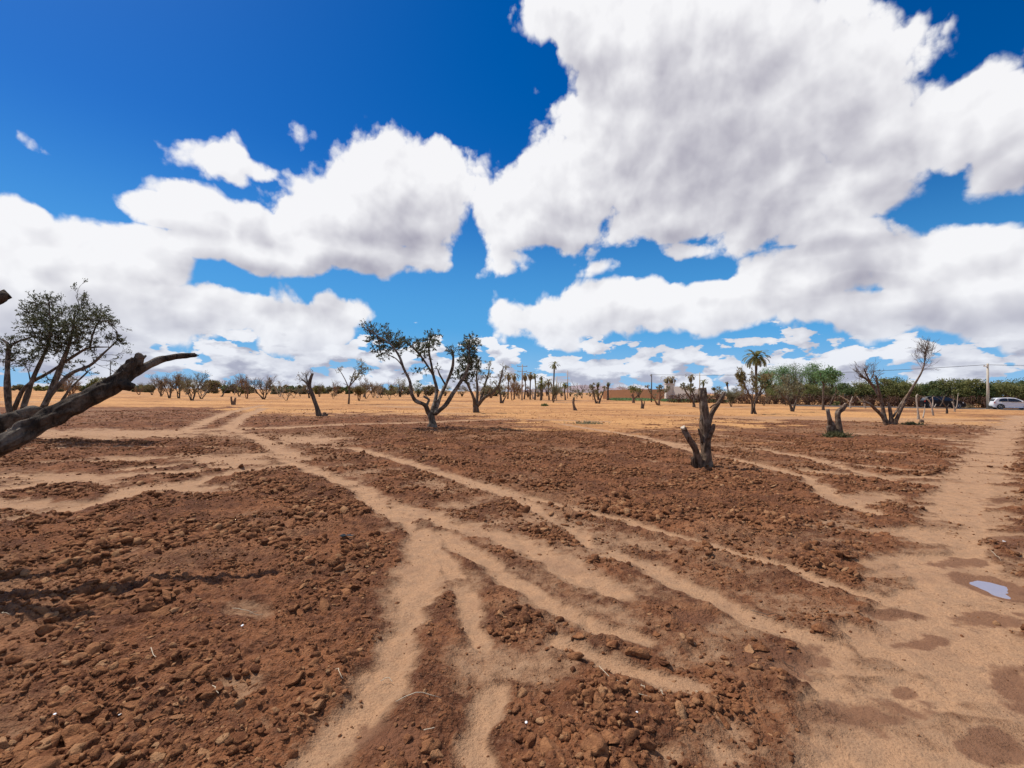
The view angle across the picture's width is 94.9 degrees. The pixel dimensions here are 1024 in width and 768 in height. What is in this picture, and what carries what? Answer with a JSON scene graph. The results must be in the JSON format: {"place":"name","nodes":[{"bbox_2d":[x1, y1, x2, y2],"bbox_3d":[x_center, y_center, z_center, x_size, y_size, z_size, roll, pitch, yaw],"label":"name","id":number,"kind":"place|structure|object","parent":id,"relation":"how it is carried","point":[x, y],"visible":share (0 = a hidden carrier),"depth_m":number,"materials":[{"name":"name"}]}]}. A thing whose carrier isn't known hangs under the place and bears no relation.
{"place":"outdoors","nodes":[
{"label":"outdoors","id":0,"kind":"place"},
{"bbox_2d":[0,387,1023,767],"bbox_3d":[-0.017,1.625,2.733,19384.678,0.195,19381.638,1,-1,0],"label":"ground","id":1,"kind":"structure","parent":0,"point":[974,707],"depth_m":3.74,"materials":[{"name":"soil"}]},
{"bbox_2d":[6,750,28,767],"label":"earth clod","id":2,"kind":"object","parent":1,"relation":"on","point":[23,754],"visible":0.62,"depth_m":1.98,"materials":[{"name":"soil"}]},
{"bbox_2d":[13,732,43,752],"bbox_3d":[-2.182,1.614,2.085,0.075,0.049,0.146,0,-1,23],"label":"earth clod","id":3,"kind":"object","parent":1,"relation":"on","point":[27,741],"visible":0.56,"depth_m":2.10,"materials":[{"name":"soil"}]},
{"bbox_2d":[33,384,48,390],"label":"distant tree","id":4,"kind":"object","parent":1,"relation":"on","point":[38,387],"visible":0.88,"depth_m":185.03,"materials":[{"name":"green plant"}]},
{"bbox_2d":[21,756,63,767],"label":"earth clod","id":5,"kind":"object","parent":1,"relation":"on","point":[45,762],"visible":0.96,"depth_m":1.92,"materials":[{"name":"soil"}]},
{"bbox_2d":[35,624,57,634],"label":"earth clod","id":6,"kind":"object","parent":1,"relation":"on","point":[44,629],"visible":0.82,"depth_m":3.03,"materials":[{"name":"soil"}]},
{"bbox_2d":[46,730,61,749],"bbox_3d":[-2.064,1.619,2.090,0.074,0.103,0.108,0,-1,11],"label":"earth clod","id":7,"kind":"object","parent":1,"relation":"on","point":[55,738],"visible":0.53,"depth_m":2.10,"materials":[{"name":"soil"}]},
{"bbox_2d":[0,278,132,438],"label":"olive tree","id":8,"kind":"object","parent":1,"relation":"on","point":[73,325],"visible":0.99,"depth_m":14.41,"materials":[{"name":"green plant"}]},
{"bbox_2d":[60,375,82,395],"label":"dry tree","id":9,"kind":"object","parent":1,"relation":"on","point":[66,384],"visible":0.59,"depth_m":60.98,"materials":[{"name":"brown plant"}]},
{"bbox_2d":[61,724,83,741],"bbox_3d":[-2.023,1.612,2.166,0.097,0.058,0.100,1,-1,0],"label":"earth clod","id":10,"kind":"object","parent":1,"relation":"on","point":[68,731],"visible":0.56,"depth_m":2.16,"materials":[{"name":"soil"}]},
{"bbox_2d":[63,733,83,746],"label":"earth clod","id":11,"kind":"object","parent":1,"relation":"on","point":[71,741],"visible":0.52,"depth_m":2.12,"materials":[{"name":"soil"}]},
{"bbox_2d":[75,731,98,743],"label":"earth clod","id":12,"kind":"object","parent":1,"relation":"on","point":[88,737],"visible":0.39,"depth_m":2.12,"materials":[{"name":"soil"}]},
{"bbox_2d":[84,642,102,654],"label":"earth clod","id":13,"kind":"object","parent":1,"relation":"on","point":[94,648],"visible":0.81,"depth_m":2.77,"materials":[{"name":"soil"}]},
{"bbox_2d":[0,289,198,456],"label":"cut limb tree","id":14,"kind":"object","parent":1,"relation":"on","point":[30,423],"visible":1,"depth_m":4.15,"materials":[{"name":"brown plant"}]},
{"bbox_2d":[100,602,119,610],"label":"earth clod","id":15,"kind":"object","parent":1,"relation":"on","point":[113,604],"visible":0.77,"depth_m":3.39,"materials":[{"name":"soil"}]},
{"bbox_2d":[118,655,140,664],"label":"earth clod","id":16,"kind":"object","parent":1,"relation":"on","point":[128,660],"visible":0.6,"depth_m":2.67,"materials":[{"name":"soil"}]},
{"bbox_2d":[122,701,139,717],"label":"earth clod","id":17,"kind":"object","parent":1,"relation":"on","point":[126,712],"visible":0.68,"depth_m":2.31,"materials":[{"name":"soil"}]},
{"bbox_2d":[121,695,146,708],"bbox_3d":[-1.884,1.615,2.354,0.093,0.057,0.109,0,-1,36],"label":"earth clod","id":18,"kind":"object","parent":1,"relation":"on","point":[132,706],"visible":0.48,"depth_m":2.33,"materials":[{"name":"soil"}]},
{"bbox_2d":[139,381,156,394],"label":"dry tree","id":19,"kind":"object","parent":1,"relation":"on","point":[152,387],"visible":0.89,"depth_m":107.43,"materials":[{"name":"brown plant"}]},
{"bbox_2d":[150,605,170,618],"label":"earth clod","id":20,"kind":"object","parent":1,"relation":"on","point":[164,611],"visible":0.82,"depth_m":3.31,"materials":[{"name":"soil"}]},
{"bbox_2d":[148,372,177,397],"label":"dry tree","id":21,"kind":"object","parent":1,"relation":"on","point":[170,390],"visible":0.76,"depth_m":74.76,"materials":[{"name":"brown plant"}]},
{"bbox_2d":[162,589,170,600],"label":"earth clod","id":22,"kind":"object","parent":1,"relation":"on","point":[166,594],"visible":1,"depth_m":3.48,"materials":[{"name":"soil"}]},
{"bbox_2d":[162,371,185,397],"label":"dry tree","id":23,"kind":"object","parent":1,"relation":"on","point":[178,377],"visible":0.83,"depth_m":74.34,"materials":[{"name":"brown plant"}]},
{"bbox_2d":[172,670,192,678],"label":"earth clod","id":24,"kind":"object","parent":1,"relation":"on","point":[185,674],"visible":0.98,"depth_m":2.51,"materials":[{"name":"soil"}]},
{"bbox_2d":[176,370,209,399],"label":"dry tree","id":25,"kind":"object","parent":1,"relation":"on","point":[187,385],"visible":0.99,"depth_m":63.18,"materials":[{"name":"brown plant"}]},
{"bbox_2d":[187,662,203,670],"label":"earth clod","id":26,"kind":"object","parent":1,"relation":"on","point":[195,666],"visible":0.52,"depth_m":2.58,"materials":[{"name":"soil"}]},
{"bbox_2d":[192,371,219,398],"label":"dry tree","id":27,"kind":"object","parent":1,"relation":"on","point":[205,389],"visible":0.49,"depth_m":72.44,"materials":[{"name":"brown plant"}]},
{"bbox_2d":[206,380,222,393],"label":"distant tree","id":28,"kind":"object","parent":1,"relation":"on","point":[213,383],"visible":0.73,"depth_m":151.56,"materials":[{"name":"green plant"}]},
{"bbox_2d":[223,376,245,396],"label":"dry tree","id":29,"kind":"object","parent":1,"relation":"on","point":[233,384],"visible":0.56,"depth_m":98.95,"materials":[{"name":"brown plant"}]},
{"bbox_2d":[232,370,250,398],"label":"dry tree","id":30,"kind":"object","parent":1,"relation":"on","point":[242,379],"visible":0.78,"depth_m":79.69,"materials":[{"name":"brown plant"}]},
{"bbox_2d":[241,375,283,398],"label":"dry tree","id":31,"kind":"object","parent":1,"relation":"on","point":[268,382],"visible":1,"depth_m":73.76,"materials":[{"name":"brown plant"}]},
{"bbox_2d":[296,369,321,415],"bbox_3d":[-12.830,0.525,29.295,2.191,3.132,0.803,0,-1,20],"label":"dead tree","id":32,"kind":"object","parent":1,"relation":"on","point":[313,397],"visible":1,"depth_m":29.07,"materials":[{"name":"wood"}]},
{"bbox_2d":[319,598,329,611],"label":"earth clod","id":33,"kind":"object","parent":1,"relation":"on","point":[324,605],"visible":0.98,"depth_m":3.39,"materials":[{"name":"soil"}]},
{"bbox_2d":[321,680,333,697],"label":"earth clod","id":34,"kind":"object","parent":1,"relation":"on","point":[327,688],"visible":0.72,"depth_m":2.42,"materials":[{"name":"soil"}]},
{"bbox_2d":[336,359,373,403],"bbox_3d":[-17.856,-0.309,53.285,4.260,5.363,1.910,1,-1,-8],"label":"dead tree","id":35,"kind":"object","parent":1,"relation":"on","point":[358,373],"visible":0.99,"depth_m":53.12,"materials":[{"name":"brown plant"}]},
{"bbox_2d":[351,384,366,400],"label":"dry tree","id":36,"kind":"object","parent":1,"relation":"on","point":[358,390],"visible":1,"depth_m":70.13,"materials":[{"name":"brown plant"}]},
{"bbox_2d":[358,378,379,398],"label":"dry tree","id":37,"kind":"object","parent":1,"relation":"on","point":[365,386],"visible":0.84,"depth_m":89.60,"materials":[{"name":"brown plant"}]},
{"bbox_2d":[379,759,398,767],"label":"earth clod","id":38,"kind":"object","parent":1,"relation":"on","point":[390,763],"visible":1,"depth_m":1.95,"materials":[{"name":"soil"}]},
{"bbox_2d":[394,377,406,396],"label":"broadleaf tree","id":39,"kind":"object","parent":1,"relation":"on","point":[399,390],"visible":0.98,"depth_m":116.77,"materials":[{"name":"grey plant"}]},
{"bbox_2d":[412,380,425,396],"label":"broadleaf tree","id":40,"kind":"object","parent":1,"relation":"on","point":[418,391],"visible":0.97,"depth_m":120.24,"materials":[{"name":"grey plant"}]},
{"bbox_2d":[359,318,481,426],"bbox_3d":[-3.884,-0.424,20.167,5.237,4.670,2.378,1,-1,-8],"label":"olive tree","id":41,"kind":"object","parent":1,"relation":"on","point":[435,409],"visible":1,"depth_m":19.91,"materials":[{"name":"green plant"}]},
{"bbox_2d":[420,737,440,753],"bbox_3d":[-0.366,1.616,2.113,0.094,0.050,0.093,1,-1,0],"label":"earth clod","id":42,"kind":"object","parent":1,"relation":"on","point":[429,745],"visible":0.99,"depth_m":2.09,"materials":[{"name":"soil"}]},
{"bbox_2d":[421,385,439,395],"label":"distant tree","id":43,"kind":"object","parent":1,"relation":"on","point":[429,389],"visible":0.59,"depth_m":152.13,"materials":[{"name":"green plant"}]},
{"bbox_2d":[454,357,512,412],"bbox_3d":[-2.098,0.020,34.958,4.306,4.418,2.526,1,-1,0],"label":"olive tree","id":44,"kind":"object","parent":1,"relation":"on","point":[476,403],"visible":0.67,"depth_m":34.81,"materials":[{"name":"brown plant"}]},
{"bbox_2d":[492,364,511,402],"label":"dead tree","id":45,"kind":"object","parent":1,"relation":"on","point":[499,389],"visible":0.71,"depth_m":63.07,"materials":[{"name":"brown plant"}]},
{"bbox_2d":[0,408,1023,767],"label":"loose soil clods","id":46,"kind":"object","parent":1,"relation":"on","point":[100,536],"visible":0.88,"depth_m":4.47,"materials":[{"name":"brown soil"}]},
{"bbox_2d":[627,680,641,694],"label":"earth clod","id":47,"kind":"object","parent":46,"relation":"on","point":[631,684],"visible":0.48,"depth_m":2.46,"materials":[{"name":"soil"}]},
{"bbox_2d":[505,380,525,399],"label":"dry tree","id":48,"kind":"object","parent":1,"relation":"on","point":[514,387],"visible":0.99,"depth_m":88.19,"materials":[{"name":"brown plant"}]},
{"bbox_2d":[535,380,546,400],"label":"palm tree","id":49,"kind":"object","parent":1,"relation":"on","point":[540,384],"visible":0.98,"depth_m":91.88,"materials":[{"name":"green plant"}]},
{"bbox_2d":[539,737,559,753],"bbox_3d":[0.169,1.602,2.078,0.100,0.037,0.092,1,-1,0],"label":"earth clod","id":50,"kind":"object","parent":1,"relation":"on","point":[546,745],"visible":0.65,"depth_m":2.07,"materials":[{"name":"soil"}]},
{"bbox_2d":[547,383,562,402],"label":"dry tree","id":51,"kind":"object","parent":1,"relation":"on","point":[554,389],"visible":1,"depth_m":70.29,"materials":[{"name":"plant"}]},
{"bbox_2d":[567,652,584,660],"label":"earth clod","id":52,"kind":"object","parent":1,"relation":"on","point":[574,656],"visible":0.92,"depth_m":2.80,"materials":[{"name":"soil"}]},
{"bbox_2d":[580,733,608,755],"bbox_3d":[0.369,1.583,2.048,0.129,0.068,0.092,1,-1,-33],"label":"earth clod","id":53,"kind":"object","parent":1,"relation":"on","point":[595,743],"visible":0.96,"depth_m":2.04,"materials":[{"name":"soil"}]},
{"bbox_2d":[588,383,607,403],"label":"pruned tree","id":54,"kind":"object","parent":1,"relation":"on","point":[595,391],"visible":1,"depth_m":68.77,"materials":[{"name":"brown plant"}]},
{"bbox_2d":[593,692,607,713],"bbox_3d":[0.438,1.609,2.334,0.074,0.086,0.108,1,-1,0],"label":"earth clod","id":55,"kind":"object","parent":1,"relation":"on","point":[599,704],"visible":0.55,"depth_m":2.34,"materials":[{"name":"soil"}]},
{"bbox_2d":[601,729,619,743],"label":"earth clod","id":56,"kind":"object","parent":1,"relation":"on","point":[609,736],"visible":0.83,"depth_m":2.10,"materials":[{"name":"soil"}]},
{"bbox_2d":[620,757,638,767],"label":"earth clod","id":57,"kind":"object","parent":1,"relation":"on","point":[626,762],"visible":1,"depth_m":1.95,"materials":[{"name":"soil"}]},
{"bbox_2d":[622,728,639,743],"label":"earth clod","id":58,"kind":"object","parent":1,"relation":"on","point":[630,735],"visible":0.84,"depth_m":2.09,"materials":[{"name":"soil"}]},
{"bbox_2d":[603,389,663,399],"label":"earth wall","id":59,"kind":"structure","parent":1,"relation":"on","point":[626,393],"depth_m":115.23,"materials":[{"name":"brown soil"}]},
{"bbox_2d":[627,385,641,402],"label":"pruned tree","id":60,"kind":"object","parent":1,"relation":"on","point":[632,389],"visible":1,"depth_m":75.32,"materials":[{"name":"green plant"}]},
{"bbox_2d":[625,647,649,658],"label":"earth clod","id":61,"kind":"object","parent":1,"relation":"on","point":[642,653],"visible":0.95,"depth_m":2.83,"materials":[{"name":"soil"}]},
{"bbox_2d":[644,384,670,404],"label":"pruned tree","id":62,"kind":"object","parent":1,"relation":"on","point":[660,390],"visible":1,"depth_m":62.75,"materials":[{"name":"green plant"}]},
{"bbox_2d":[664,383,674,398],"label":"gate pillar","id":63,"kind":"structure","parent":1,"relation":"on","point":[670,391],"depth_m":105.40,"materials":[{"name":"white paint"}]},
{"bbox_2d":[606,397,735,402],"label":"grass","id":64,"kind":"structure","parent":1,"relation":"on","point":[636,399],"depth_m":94.55,"materials":[{"name":"green plant"}]},
{"bbox_2d":[674,386,697,398],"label":"boundary wall","id":65,"kind":"structure","parent":1,"relation":"on","point":[677,389],"depth_m":103.55,"materials":[{"name":"white paint"}]},
{"bbox_2d":[679,382,695,406],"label":"pruned tree","id":66,"kind":"object","parent":1,"relation":"on","point":[689,387],"visible":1,"depth_m":53.48,"materials":[{"name":"grey plant"}]},
{"bbox_2d":[680,388,725,467],"bbox_3d":[4.118,0.967,10.116,1.256,1.786,0.399,1,-1,-13],"label":"cut tree stump","id":67,"kind":"object","parent":1,"relation":"on","point":[706,430],"visible":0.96,"depth_m":10.05,"materials":[{"name":"wood"}]},
{"bbox_2d":[703,693,718,708],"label":"earth clod","id":68,"kind":"object","parent":1,"relation":"on","point":[711,701],"visible":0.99,"depth_m":2.37,"materials":[{"name":"soil"}]},
{"bbox_2d":[718,387,744,406],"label":"dry tree","id":69,"kind":"object","parent":1,"relation":"on","point":[730,395],"visible":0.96,"depth_m":60.17,"materials":[{"name":"green plant"}]},
{"bbox_2d":[734,367,774,413],"bbox_3d":[19.545,0.516,37.938,3.904,4.025,2.989,1,-1,0],"label":"pruned tree","id":70,"kind":"object","parent":1,"relation":"on","point":[741,379],"visible":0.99,"depth_m":37.75,"materials":[{"name":"green plant"}]},
{"bbox_2d":[742,349,770,401],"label":"palm tree","id":71,"kind":"object","parent":1,"relation":"on","point":[755,361],"visible":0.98,"depth_m":81.83,"materials":[{"name":"green plant"}]},
{"bbox_2d":[753,365,776,389],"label":"broadleaf tree","id":72,"kind":"object","parent":1,"relation":"on","point":[766,372],"visible":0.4,"depth_m":112.65,"materials":[{"name":"green plant"}]},
{"bbox_2d":[763,383,791,403],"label":"broadleaf tree","id":73,"kind":"object","parent":1,"relation":"on","point":[769,391],"visible":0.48,"depth_m":78.97,"materials":[{"name":"green plant"}]},
{"bbox_2d":[764,364,796,400],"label":"broadleaf tree","id":74,"kind":"object","parent":1,"relation":"on","point":[785,370],"visible":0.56,"depth_m":107.00,"materials":[{"name":"green plant"}]},
{"bbox_2d":[773,374,805,411],"bbox_3d":[25.861,0.832,43.841,4.107,3.691,1.960,1,-1,-35],"label":"pruned tree","id":75,"kind":"object","parent":1,"relation":"on","point":[801,390],"visible":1,"depth_m":43.86,"materials":[{"name":"green plant"}]},
{"bbox_2d":[788,363,807,386],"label":"broadleaf tree","id":76,"kind":"object","parent":1,"relation":"on","point":[797,375],"visible":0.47,"depth_m":109.21,"materials":[{"name":"green plant"}]},
{"bbox_2d":[789,384,821,404],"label":"broadleaf tree","id":77,"kind":"object","parent":1,"relation":"on","point":[812,389],"visible":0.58,"depth_m":75.68,"materials":[{"name":"green plant"}]},
{"bbox_2d":[797,362,831,387],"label":"broadleaf tree","id":78,"kind":"object","parent":1,"relation":"on","point":[811,380],"visible":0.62,"depth_m":104.15,"materials":[{"name":"green plant"}]},
{"bbox_2d":[813,386,836,403],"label":"broadleaf tree","id":79,"kind":"object","parent":1,"relation":"on","point":[827,390],"visible":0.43,"depth_m":75.01,"materials":[{"name":"green plant"}]},
{"bbox_2d":[813,365,844,409],"bbox_3d":[32.994,0.360,49.023,3.251,4.854,1.552,1,-1,-18],"label":"broadleaf tree","id":80,"kind":"object","parent":1,"relation":"on","point":[823,376],"visible":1,"depth_m":48.79,"materials":[{"name":"green plant"}]},
{"bbox_2d":[817,368,847,394],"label":"broadleaf tree","id":81,"kind":"object","parent":1,"relation":"on","point":[831,384],"visible":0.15,"depth_m":106.77,"materials":[{"name":"green plant"}]},
{"bbox_2d":[826,403,847,432],"bbox_3d":[12.603,1.449,18.243,1.032,1.447,0.391,1,-1,0],"label":"cut tree stump","id":82,"kind":"object","parent":1,"relation":"on","point":[835,426],"visible":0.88,"depth_m":18.15,"materials":[{"name":"wood"}]},
{"bbox_2d":[822,429,855,437],"bbox_3d":[12.456,1.968,17.899,1.181,0.530,1.086,0,-1,35],"label":"weed tuft","id":83,"kind":"object","parent":1,"relation":"on","point":[835,434],"visible":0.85,"depth_m":17.81,"materials":[{"name":"green plant"}]},
{"bbox_2d":[663,392,1023,408],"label":"dry hedge","id":84,"kind":"object","parent":1,"relation":"on","point":[892,401],"visible":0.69,"depth_m":73.55,"materials":[{"name":"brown plant"}]},
{"bbox_2d":[830,383,863,404],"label":"broadleaf tree","id":85,"kind":"object","parent":1,"relation":"on","point":[847,389],"visible":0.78,"depth_m":74.26,"materials":[{"name":"green plant"}]},
{"bbox_2d":[843,380,873,404],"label":"broadleaf tree","id":86,"kind":"object","parent":1,"relation":"on","point":[865,388],"visible":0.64,"depth_m":73.43,"materials":[{"name":"green plant"}]},
{"bbox_2d":[858,379,888,404],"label":"broadleaf tree","id":87,"kind":"object","parent":1,"relation":"on","point":[873,391],"visible":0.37,"depth_m":73.46,"materials":[{"name":"green plant"}]},
{"bbox_2d":[872,377,902,403],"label":"broadleaf tree","id":88,"kind":"object","parent":1,"relation":"on","point":[891,386],"visible":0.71,"depth_m":72.57,"materials":[{"name":"green plant"}]},
{"bbox_2d":[851,335,941,424],"bbox_3d":[20.415,-0.114,25.232,3.958,4.844,2.215,0,-1,20],"label":"dead tree","id":89,"kind":"object","parent":1,"relation":"on","point":[897,413],"visible":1,"depth_m":25.22,"materials":[{"name":"brown wood"}]},
{"bbox_2d":[889,376,912,404],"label":"broadleaf tree","id":90,"kind":"object","parent":1,"relation":"on","point":[896,378],"visible":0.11,"depth_m":74.55,"materials":[{"name":"green plant"}]},
{"bbox_2d":[891,379,927,404],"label":"broadleaf tree","id":91,"kind":"object","parent":1,"relation":"on","point":[904,387],"visible":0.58,"depth_m":71.48,"materials":[{"name":"green plant"}]},
{"bbox_2d":[916,381,952,396],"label":"broadleaf tree","id":92,"kind":"object","parent":1,"relation":"on","point":[926,387],"visible":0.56,"depth_m":69.18,"materials":[{"name":"green plant"}]},
{"bbox_2d":[927,378,967,400],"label":"broadleaf tree","id":93,"kind":"object","parent":1,"relation":"on","point":[947,386],"visible":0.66,"depth_m":68.29,"materials":[{"name":"green plant"}]},
{"bbox_2d":[946,378,978,399],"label":"broadleaf tree","id":94,"kind":"object","parent":1,"relation":"on","point":[959,387],"visible":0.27,"depth_m":68.61,"materials":[{"name":"green plant"}]},
{"bbox_2d":[955,378,994,405],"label":"broadleaf tree","id":95,"kind":"object","parent":1,"relation":"on","point":[973,383],"visible":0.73,"depth_m":67.25,"materials":[{"name":"green plant"}]},
{"bbox_2d":[970,382,1001,407],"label":"broadleaf tree","id":96,"kind":"object","parent":1,"relation":"on","point":[991,387],"visible":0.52,"depth_m":66.84,"materials":[{"name":"green plant"}]},
{"bbox_2d":[970,581,1010,598],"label":"water","id":97,"kind":"structure","parent":1,"relation":"on","point":[997,590],"depth_m":3.98,"materials":[{"name":"grey liquid"}]},
{"bbox_2d":[989,377,1023,398],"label":"broadleaf tree","id":98,"kind":"object","parent":1,"relation":"on","point":[1009,389],"visible":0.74,"depth_m":65.88,"materials":[{"name":"green plant"}]},
{"bbox_2d":[0,0,1023,393],"label":"sky","id":99,"kind":"structure","parent":0,"point":[616,192],"materials":[{"name":"blue"}]},
{"bbox_2d":[507,385,713,393],"bbox_3d":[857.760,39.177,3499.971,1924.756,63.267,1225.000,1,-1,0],"label":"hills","id":100,"kind":"structure","parent":0,"point":[587,388],"depth_m":3185.70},
{"bbox_2d":[792,405,1023,409],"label":"road","id":101,"kind":"structure","parent":0,"point":[909,407],"depth_m":63.49,"materials":[{"name":"grey asphalt"}]},
{"bbox_2d":[919,396,965,407],"bbox_3d":[56.957,2.415,62.241,4.370,1.540,2.100,0,-1,26],"label":"parked car","id":102,"kind":"object","parent":101,"relation":"on","point":[937,401],"visible":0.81,"depth_m":61.74,"materials":[{"name":"black paint"}]},
{"bbox_2d":[983,363,989,408],"bbox_3d":[61.376,0.388,60.662,0.401,6.072,1.109,0,-1,26],"label":"utility pole","id":103,"kind":"object","parent":101,"relation":"on","point":[987,390],"visible":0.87,"depth_m":60.58,"materials":[{"name":"concrete"}]},
{"bbox_2d":[989,398,1023,408],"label":"parked car","id":104,"kind":"object","parent":101,"relation":"on","point":[998,403],"visible":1,"depth_m":59.00,"materials":[{"name":"white paint"}]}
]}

